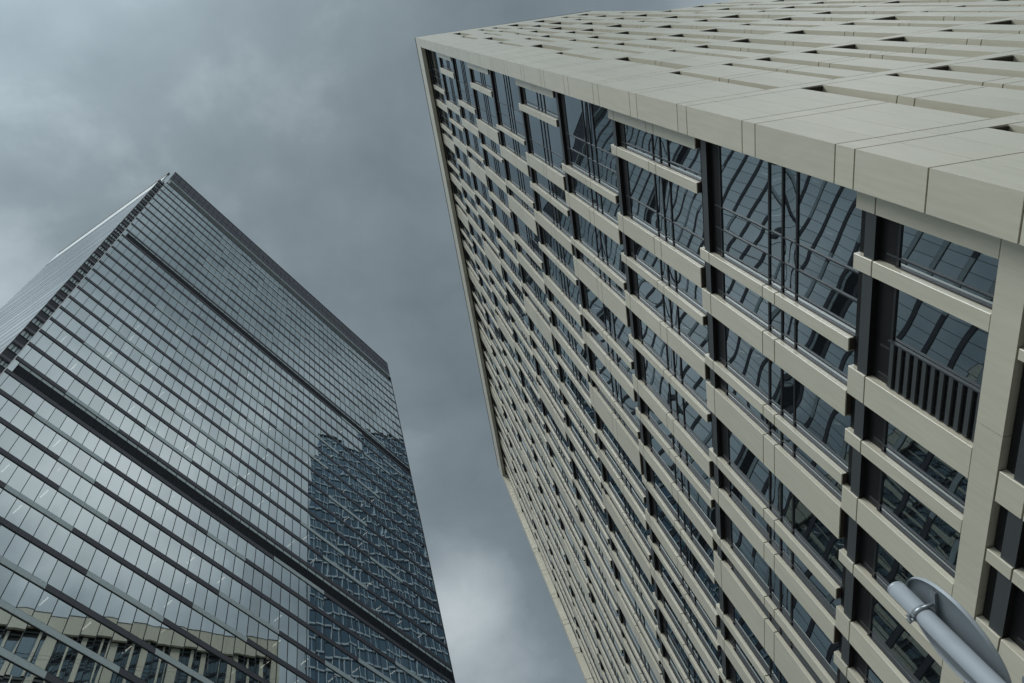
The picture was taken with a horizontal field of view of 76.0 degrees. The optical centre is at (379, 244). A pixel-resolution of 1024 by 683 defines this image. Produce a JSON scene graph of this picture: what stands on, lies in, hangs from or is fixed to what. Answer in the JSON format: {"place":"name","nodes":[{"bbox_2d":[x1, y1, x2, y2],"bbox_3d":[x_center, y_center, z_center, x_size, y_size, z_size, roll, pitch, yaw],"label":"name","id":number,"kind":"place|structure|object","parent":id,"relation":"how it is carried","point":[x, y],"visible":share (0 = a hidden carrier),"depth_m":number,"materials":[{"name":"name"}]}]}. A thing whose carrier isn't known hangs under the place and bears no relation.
{"place":"outdoors","nodes":[
{"label":"outdoors","id":0,"kind":"place"},
{"bbox_2d":[0,172,454,682],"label":"glass tower","id":1,"kind":"structure","parent":0,"point":[205,475],"depth_m":103.31,"materials":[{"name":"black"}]},
{"bbox_2d":[0,657,47,682],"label":"window","id":2,"kind":"structure","parent":1,"relation":"in","point":[9,672],"depth_m":59.08,"materials":[{"name":"grey glass"}]},
{"bbox_2d":[0,609,131,682],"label":"window","id":3,"kind":"structure","parent":1,"relation":"in","point":[17,636],"depth_m":62.72,"materials":[{"name":"grey glass"}]},
{"bbox_2d":[0,565,200,682],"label":"window","id":4,"kind":"structure","parent":1,"relation":"in","point":[19,592],"depth_m":67.24,"materials":[{"name":"grey glass"}]},
{"bbox_2d":[0,524,258,682],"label":"window","id":5,"kind":"structure","parent":1,"relation":"in","point":[13,547],"depth_m":71.68,"materials":[{"name":"grey glass"}]},
{"bbox_2d":[0,488,307,682],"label":"window","id":6,"kind":"structure","parent":1,"relation":"in","point":[12,509],"depth_m":76.06,"materials":[{"name":"grey glass"}]},
{"bbox_2d":[0,454,350,682],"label":"window","id":7,"kind":"structure","parent":1,"relation":"in","point":[11,474],"depth_m":80.37,"materials":[{"name":"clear glass"}]},
{"bbox_2d":[0,423,387,682],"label":"window","id":8,"kind":"structure","parent":1,"relation":"in","point":[11,442],"depth_m":84.64,"materials":[{"name":"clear glass"}]},
{"bbox_2d":[0,395,419,682],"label":"window","id":9,"kind":"structure","parent":1,"relation":"in","point":[9,411],"depth_m":88.86,"materials":[{"name":"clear glass"}]},
{"bbox_2d":[0,372,447,682],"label":"window","id":10,"kind":"structure","parent":1,"relation":"in","point":[14,388],"depth_m":92.98,"materials":[{"name":"grey glass"}]},
{"bbox_2d":[8,359,451,677],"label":"window","id":11,"kind":"structure","parent":1,"relation":"in","point":[15,363],"depth_m":97.76,"materials":[{"name":"grey glass"}]},
{"bbox_2d":[18,345,450,664],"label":"window","id":12,"kind":"structure","parent":1,"relation":"in","point":[28,354],"depth_m":100.32,"materials":[{"name":"grey glass"}]},
{"bbox_2d":[30,331,445,643],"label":"window","id":13,"kind":"structure","parent":1,"relation":"in","point":[40,340],"depth_m":104.16,"materials":[{"name":"grey glass"}]},
{"bbox_2d":[41,319,441,624],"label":"window","id":14,"kind":"structure","parent":1,"relation":"in","point":[50,327],"depth_m":107.98,"materials":[{"name":"grey glass"}]},
{"bbox_2d":[52,308,437,606],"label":"window","id":15,"kind":"structure","parent":1,"relation":"in","point":[62,317],"depth_m":111.86,"materials":[{"name":"grey glass"}]},
{"bbox_2d":[62,297,434,589],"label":"window","id":16,"kind":"structure","parent":1,"relation":"in","point":[68,304],"depth_m":115.68,"materials":[{"name":"grey glass"}]},
{"bbox_2d":[70,287,430,573],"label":"window","id":17,"kind":"structure","parent":1,"relation":"in","point":[77,294],"depth_m":119.57,"materials":[{"name":"grey glass"}]},
{"bbox_2d":[79,278,427,557],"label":"window","id":18,"kind":"structure","parent":1,"relation":"in","point":[86,285],"depth_m":123.30,"materials":[{"name":"grey glass"}]},
{"bbox_2d":[87,270,424,543],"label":"window","id":19,"kind":"structure","parent":1,"relation":"in","point":[93,276],"depth_m":127.16,"materials":[{"name":"grey glass"}]},
{"bbox_2d":[93,262,421,529],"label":"window","id":20,"kind":"structure","parent":1,"relation":"in","point":[99,267],"depth_m":130.94,"materials":[{"name":"grey glass"}]},
{"bbox_2d":[100,254,419,517],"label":"window","id":21,"kind":"structure","parent":1,"relation":"in","point":[108,261],"depth_m":134.83,"materials":[{"name":"grey glass"}]},
{"bbox_2d":[107,247,416,504],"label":"window","id":22,"kind":"structure","parent":1,"relation":"in","point":[111,251],"depth_m":138.67,"materials":[{"name":"grey glass"}]},
{"bbox_2d":[113,241,414,493],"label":"window","id":23,"kind":"structure","parent":1,"relation":"in","point":[117,244],"depth_m":142.44,"materials":[{"name":"grey glass"}]},
{"bbox_2d":[118,235,411,481],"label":"window","id":24,"kind":"structure","parent":1,"relation":"in","point":[125,241],"depth_m":145.75,"materials":[{"name":"grey glass"}]},
{"bbox_2d":[123,230,408,469],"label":"window","id":25,"kind":"structure","parent":1,"relation":"in","point":[125,232],"depth_m":149.83,"materials":[{"name":"grey glass"}]},
{"bbox_2d":[127,224,407,463],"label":"window","id":26,"kind":"structure","parent":1,"relation":"in","point":[136,232],"depth_m":152.56,"materials":[{"name":"grey glass"}]},
{"bbox_2d":[132,218,405,453],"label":"window","id":27,"kind":"structure","parent":1,"relation":"in","point":[136,222],"depth_m":156.48,"materials":[{"name":"grey glass"}]},
{"bbox_2d":[137,213,403,443],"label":"window","id":28,"kind":"structure","parent":1,"relation":"in","point":[140,216],"depth_m":160.39,"materials":[{"name":"grey glass"}]},
{"bbox_2d":[141,208,401,434],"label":"window","id":29,"kind":"structure","parent":1,"relation":"in","point":[144,211],"depth_m":164.27,"materials":[{"name":"grey glass"}]},
{"bbox_2d":[146,203,399,425],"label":"window","id":30,"kind":"structure","parent":1,"relation":"in","point":[150,207],"depth_m":168.21,"materials":[{"name":"grey glass"}]},
{"bbox_2d":[150,199,398,417],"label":"window","id":31,"kind":"structure","parent":1,"relation":"in","point":[158,206],"depth_m":172.03,"materials":[{"name":"grey glass"}]},
{"bbox_2d":[154,194,396,409],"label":"window","id":32,"kind":"structure","parent":1,"relation":"in","point":[156,196],"depth_m":176.07,"materials":[{"name":"grey glass"}]},
{"bbox_2d":[158,190,394,401],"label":"window","id":33,"kind":"structure","parent":1,"relation":"in","point":[160,192],"depth_m":179.98,"materials":[{"name":"grey glass"}]},
{"bbox_2d":[161,186,392,393],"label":"window","id":34,"kind":"structure","parent":1,"relation":"in","point":[163,188],"depth_m":183.73,"materials":[{"name":"grey glass"}]},
{"bbox_2d":[165,183,391,386],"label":"window","id":35,"kind":"structure","parent":1,"relation":"in","point":[168,186],"depth_m":187.42,"materials":[{"name":"grey glass"}]},
{"bbox_2d":[0,0,732,682],"label":"sky","id":36,"kind":"structure","parent":0,"point":[306,124],"materials":[{"name":"grey"}]},
{"bbox_2d":[415,0,1023,682],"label":"stone tower","id":37,"kind":"structure","parent":0,"point":[743,284],"depth_m":29.02,"materials":[{"name":"stone"}]},
{"bbox_2d":[427,49,444,89],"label":"window","id":38,"kind":"structure","parent":37,"relation":"in","point":[434,62],"depth_m":86.85,"materials":[{"name":"grey glass"}]},
{"bbox_2d":[442,74,459,107],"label":"window","id":39,"kind":"structure","parent":37,"relation":"in","point":[449,83],"depth_m":79.40,"materials":[{"name":"grey glass"}]},
{"bbox_2d":[451,57,474,107],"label":"window","id":40,"kind":"structure","parent":37,"relation":"in","point":[461,73],"depth_m":70.84,"materials":[{"name":"grey glass"}]},
{"bbox_2d":[472,88,497,130],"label":"window","id":41,"kind":"structure","parent":37,"relation":"in","point":[484,104],"depth_m":63.43,"materials":[{"name":"grey glass"}]},
{"bbox_2d":[482,147,505,181],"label":"window","id":42,"kind":"structure","parent":37,"relation":"in","point":[494,164],"depth_m":65.50,"materials":[{"name":"grey glass"}]},
{"bbox_2d":[490,197,513,236],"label":"window","id":43,"kind":"structure","parent":37,"relation":"in","point":[507,222],"depth_m":67.55,"materials":[{"name":"grey glass"}]},
{"bbox_2d":[489,70,524,139],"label":"window","id":44,"kind":"structure","parent":37,"relation":"in","point":[505,91],"depth_m":54.84,"materials":[{"name":"grey glass"}]},
{"bbox_2d":[498,129,526,161],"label":"window","id":45,"kind":"structure","parent":37,"relation":"in","point":[514,146],"depth_m":56.29,"materials":[{"name":"grey glass"}]},
{"bbox_2d":[503,158,533,201],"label":"window","id":46,"kind":"structure","parent":37,"relation":"in","point":[516,177],"depth_m":57.27,"materials":[{"name":"grey glass"}]},
{"bbox_2d":[511,210,542,261],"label":"window","id":47,"kind":"structure","parent":37,"relation":"in","point":[524,232],"depth_m":59.22,"materials":[{"name":"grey glass"}]},
{"bbox_2d":[519,263,549,314],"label":"window","id":48,"kind":"structure","parent":37,"relation":"in","point":[527,279],"depth_m":61.31,"materials":[{"name":"grey glass"}]},
{"bbox_2d":[518,86,557,118],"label":"window","id":49,"kind":"structure","parent":37,"relation":"in","point":[547,105],"depth_m":46.26,"materials":[{"name":"grey glass"}]},
{"bbox_2d":[521,111,564,175],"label":"window","id":50,"kind":"structure","parent":37,"relation":"in","point":[543,139],"depth_m":47.40,"materials":[{"name":"grey glass"}]},
{"bbox_2d":[434,57,661,682],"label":"window","id":51,"kind":"structure","parent":37,"relation":"in","point":[482,79],"depth_m":79.81,"materials":[{"name":"clear glass"}]},
{"bbox_2d":[529,166,568,208],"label":"window","id":52,"kind":"structure","parent":37,"relation":"in","point":[556,192],"depth_m":48.86,"materials":[{"name":"grey glass"}]},
{"bbox_2d":[534,356,563,414],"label":"window","id":53,"kind":"structure","parent":37,"relation":"in","point":[539,370],"depth_m":65.21,"materials":[{"name":"grey glass"}]},
{"bbox_2d":[532,189,571,238],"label":"window","id":54,"kind":"structure","parent":37,"relation":"in","point":[560,220],"depth_m":49.47,"materials":[{"name":"grey glass"}]},
{"bbox_2d":[537,223,577,278],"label":"window","id":55,"kind":"structure","parent":37,"relation":"in","point":[550,243],"depth_m":50.77,"materials":[{"name":"grey glass"}]},
{"bbox_2d":[541,250,580,310],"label":"window","id":56,"kind":"structure","parent":37,"relation":"in","point":[571,291],"depth_m":51.60,"materials":[{"name":"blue glass"}]},
{"bbox_2d":[546,286,584,341],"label":"window","id":57,"kind":"structure","parent":37,"relation":"in","point":[551,297],"depth_m":52.85,"materials":[{"name":"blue glass"}]},
{"bbox_2d":[549,307,587,367],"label":"window","id":58,"kind":"structure","parent":37,"relation":"in","point":[580,352],"depth_m":53.51,"materials":[{"name":"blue glass"}]},
{"bbox_2d":[553,336,589,397],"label":"window","id":59,"kind":"structure","parent":37,"relation":"in","point":[559,350],"depth_m":54.80,"materials":[{"name":"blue glass"}]},
{"bbox_2d":[557,360,594,427],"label":"window","id":60,"kind":"structure","parent":37,"relation":"in","point":[588,412],"depth_m":55.65,"materials":[{"name":"blue glass"}]},
{"bbox_2d":[564,409,601,476],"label":"window","id":61,"kind":"structure","parent":37,"relation":"in","point":[596,465],"depth_m":57.45,"materials":[{"name":"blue glass"}]},
{"bbox_2d":[567,435,605,507],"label":"window","id":62,"kind":"structure","parent":37,"relation":"in","point":[571,446],"depth_m":58.83,"materials":[{"name":"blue glass"}]},
{"bbox_2d":[555,92,618,194],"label":"window","id":63,"kind":"structure","parent":37,"relation":"in","point":[586,130],"depth_m":38.71,"materials":[{"name":"grey glass"}]},
{"bbox_2d":[570,455,608,536],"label":"window","id":64,"kind":"structure","parent":37,"relation":"in","point":[602,516],"depth_m":59.71,"materials":[{"name":"grey glass"}]},
{"bbox_2d":[565,172,619,224],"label":"window","id":65,"kind":"structure","parent":37,"relation":"in","point":[601,204],"depth_m":40.20,"materials":[{"name":"glass"}]},
{"bbox_2d":[569,207,626,281],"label":"window","id":66,"kind":"structure","parent":37,"relation":"in","point":[602,246],"depth_m":41.20,"materials":[{"name":"glass"}]},
{"bbox_2d":[574,246,624,300],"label":"window","id":67,"kind":"structure","parent":37,"relation":"in","point":[616,288],"depth_m":42.18,"materials":[{"name":"glass"}]},
{"bbox_2d":[583,548,619,628],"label":"window","id":68,"kind":"structure","parent":37,"relation":"in","point":[587,561],"depth_m":64.14,"materials":[{"name":"grey glass"}]},
{"bbox_2d":[578,278,633,360],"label":"window","id":69,"kind":"structure","parent":37,"relation":"in","point":[598,310],"depth_m":43.22,"materials":[{"name":"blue glass"}]},
{"bbox_2d":[582,315,634,383],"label":"window","id":70,"kind":"structure","parent":37,"relation":"in","point":[588,327],"depth_m":44.25,"materials":[{"name":"blue glass"}]},
{"bbox_2d":[586,344,639,430],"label":"window","id":71,"kind":"structure","parent":37,"relation":"in","point":[611,384],"depth_m":45.22,"materials":[{"name":"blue glass"}]},
{"bbox_2d":[593,408,645,495],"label":"window","id":72,"kind":"structure","parent":37,"relation":"in","point":[599,423],"depth_m":47.34,"materials":[{"name":"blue glass"}]},
{"bbox_2d":[597,434,646,513],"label":"window","id":73,"kind":"structure","parent":37,"relation":"in","point":[601,445],"depth_m":48.20,"materials":[{"name":"blue glass"}]},
{"bbox_2d":[600,459,650,553],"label":"window","id":74,"kind":"structure","parent":37,"relation":"in","point":[606,476],"depth_m":49.18,"materials":[{"name":"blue glass"}]},
{"bbox_2d":[606,509,655,607],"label":"window","id":75,"kind":"structure","parent":37,"relation":"in","point":[649,588],"depth_m":51.16,"materials":[{"name":"grey glass"}]},
{"bbox_2d":[609,535,657,624],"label":"window","id":76,"kind":"structure","parent":37,"relation":"in","point":[654,616],"depth_m":52.02,"materials":[{"name":"grey glass"}]},
{"bbox_2d":[612,559,659,653],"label":"window","id":77,"kind":"structure","parent":37,"relation":"in","point":[655,642],"depth_m":53.29,"materials":[{"name":"glass"}]},
{"bbox_2d":[612,120,700,181],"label":"window","id":78,"kind":"structure","parent":37,"relation":"in","point":[685,160],"depth_m":30.14,"materials":[{"name":"glass"}]},
{"bbox_2d":[615,155,704,266],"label":"window","id":79,"kind":"structure","parent":37,"relation":"in","point":[672,212],"depth_m":31.27,"materials":[{"name":"glass"}]},
{"bbox_2d":[622,232,706,315],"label":"window","id":80,"kind":"structure","parent":37,"relation":"in","point":[673,279],"depth_m":32.72,"materials":[{"name":"glass"}]},
{"bbox_2d":[625,264,707,357],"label":"window","id":81,"kind":"structure","parent":37,"relation":"in","point":[695,334],"depth_m":33.40,"materials":[{"name":"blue glass"}]},
{"bbox_2d":[629,309,710,413],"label":"window","id":82,"kind":"structure","parent":37,"relation":"in","point":[682,371],"depth_m":34.65,"materials":[{"name":"blue glass"}]},
{"bbox_2d":[632,345,711,455],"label":"window","id":83,"kind":"structure","parent":37,"relation":"in","point":[677,406],"depth_m":35.52,"materials":[{"name":"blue glass"}]},
{"bbox_2d":[637,393,714,499],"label":"window","id":84,"kind":"structure","parent":37,"relation":"in","point":[643,407],"depth_m":36.77,"materials":[{"name":"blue glass"}]},
{"bbox_2d":[639,419,715,531],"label":"window","id":85,"kind":"structure","parent":37,"relation":"in","point":[707,513],"depth_m":37.44,"materials":[{"name":"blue glass"}]},
{"bbox_2d":[656,603,701,682],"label":"window","id":86,"kind":"structure","parent":37,"relation":"in","point":[663,626],"depth_m":45.42,"materials":[{"name":"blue glass"}]},
{"bbox_2d":[643,457,716,570],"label":"window","id":87,"kind":"structure","parent":37,"relation":"in","point":[695,536],"depth_m":38.70,"materials":[{"name":"grey glass"}]},
{"bbox_2d":[645,486,718,609],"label":"window","id":88,"kind":"structure","parent":37,"relation":"in","point":[710,589],"depth_m":39.56,"materials":[{"name":"grey glass"}]},
{"bbox_2d":[649,526,719,638],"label":"window","id":89,"kind":"structure","parent":37,"relation":"in","point":[653,537],"depth_m":40.78,"materials":[{"name":"grey glass"}]},
{"bbox_2d":[654,580,715,682],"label":"window","id":90,"kind":"structure","parent":37,"relation":"in","point":[659,595],"depth_m":43.24,"materials":[{"name":"grey glass"}]},
{"bbox_2d":[651,547,721,669],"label":"window","id":91,"kind":"structure","parent":37,"relation":"in","point":[715,655],"depth_m":41.45,"materials":[{"name":"black glass"}]},
{"bbox_2d":[721,648,743,682],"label":"window","id":92,"kind":"structure","parent":37,"relation":"in","point":[728,670],"depth_m":36.83,"materials":[{"name":"black glass"}]},
{"bbox_2d":[720,617,763,682],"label":"window","id":93,"kind":"structure","parent":37,"relation":"in","point":[725,632],"depth_m":34.92,"materials":[{"name":"grey glass"}]},
{"bbox_2d":[718,584,787,682],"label":"window","id":94,"kind":"structure","parent":37,"relation":"in","point":[726,606],"depth_m":33.25,"materials":[{"name":"grey glass"}]},
{"bbox_2d":[716,543,822,682],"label":"window","id":95,"kind":"structure","parent":37,"relation":"in","point":[721,554],"depth_m":30.49,"materials":[{"name":"grey glass"}]},
{"bbox_2d":[715,501,838,682],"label":"window","id":96,"kind":"structure","parent":37,"relation":"in","point":[807,629],"depth_m":29.12,"materials":[{"name":"grey glass"}]},
{"bbox_2d":[713,462,840,619],"bbox_3d":[17.496,12.835,28.663,0.319,8.380,1.436,-14,-69,-1],"label":"window","id":97,"kind":"structure","parent":37,"relation":"in","point":[797,566],"depth_m":28.11,"materials":[{"name":"glass"}]},
{"bbox_2d":[709,367,844,501],"bbox_3d":[16.212,7.488,26.580,0.319,8.380,1.016,-14,-69,-1],"label":"window","id":98,"kind":"structure","parent":37,"relation":"in","point":[716,381],"depth_m":25.99,"materials":[{"name":"grey glass"}]},
{"bbox_2d":[711,412,843,587],"bbox_3d":[16.936,10.505,27.755,0.319,8.380,2.528,-14,-69,-1],"label":"window","id":99,"kind":"structure","parent":37,"relation":"in","point":[809,531],"depth_m":27.08,"materials":[{"name":"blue glass"}]},
{"bbox_2d":[707,312,850,472],"bbox_3d":[15.721,5.445,25.784,0.319,8.380,2.486,-14,-69,-1],"label":"window","id":100,"kind":"structure","parent":37,"relation":"in","point":[814,418],"depth_m":25.04,"materials":[{"name":"blue glass"}]},
{"bbox_2d":[705,261,853,385],"bbox_3d":[15.056,2.676,24.706,0.319,8.380,1.520,-14,-69,-1],"label":"window","id":101,"kind":"structure","parent":37,"relation":"in","point":[830,357],"depth_m":23.96,"materials":[{"name":"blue glass"}]},
{"bbox_2d":[700,139,861,336],"bbox_3d":[14.188,-0.933,23.301,0.319,8.380,5.426,-14,-69,-1],"label":"window","id":102,"kind":"structure","parent":37,"relation":"in","point":[797,233],"depth_m":22.50,"materials":[{"name":"clear glass"}]},
{"bbox_2d":[838,631,882,682],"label":"window","id":103,"kind":"structure","parent":37,"relation":"in","point":[849,655],"depth_m":24.49,"materials":[{"name":"black glass"}]},
{"bbox_2d":[844,513,913,607],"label":"window","id":104,"kind":"structure","parent":37,"relation":"in","point":[861,548],"depth_m":22.13,"materials":[{"name":"black glass"}]},
{"bbox_2d":[841,565,941,682],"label":"window","id":105,"kind":"structure","parent":37,"relation":"in","point":[906,654],"depth_m":22.35,"materials":[{"name":"black glass"}]},
{"bbox_2d":[847,444,960,577],"bbox_3d":[16.486,8.242,20.146,0.319,4.180,1.982,-14,-69,-1],"label":"window","id":106,"kind":"structure","parent":37,"relation":"in","point":[935,537],"depth_m":20.08,"materials":[{"name":"black glass"}]},
{"bbox_2d":[850,396,967,513],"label":"window","id":107,"kind":"structure","parent":37,"relation":"in","point":[929,469],"depth_m":19.28,"materials":[{"name":"black glass"}]},
{"bbox_2d":[854,271,988,440],"bbox_3d":[15.225,2.991,18.101,0.319,4.180,3.536,-14,-69,-1],"label":"window","id":108,"kind":"structure","parent":37,"relation":"in","point":[885,312],"depth_m":18.11,"materials":[{"name":"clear glass"}]},
{"bbox_2d":[860,210,998,309],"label":"window","id":109,"kind":"structure","parent":37,"relation":"in","point":[970,274],"depth_m":16.89,"materials":[{"name":"black glass"}]},
{"bbox_2d":[982,565,1023,650],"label":"window","id":110,"kind":"structure","parent":37,"relation":"in","point":[1003,608],"depth_m":17.13,"materials":[{"name":"black glass"}]},
{"bbox_2d":[994,505,1023,568],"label":"window","id":111,"kind":"structure","parent":37,"relation":"in","point":[1009,537],"depth_m":16.41,"materials":[{"name":"black glass"}]},
{"bbox_2d":[1007,366,1023,485],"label":"window","id":112,"kind":"structure","parent":37,"relation":"in","point":[1015,464],"depth_m":15.60,"materials":[{"name":"black glass"}]},
{"label":"ground","id":113,"kind":"structure","parent":0,"visible":0},
{"bbox_2d":[887,577,1023,682],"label":"road sign","id":114,"kind":"object","parent":113,"relation":"on","point":[958,639],"visible":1,"depth_m":3.69,"materials":[{"name":"grey metal"}]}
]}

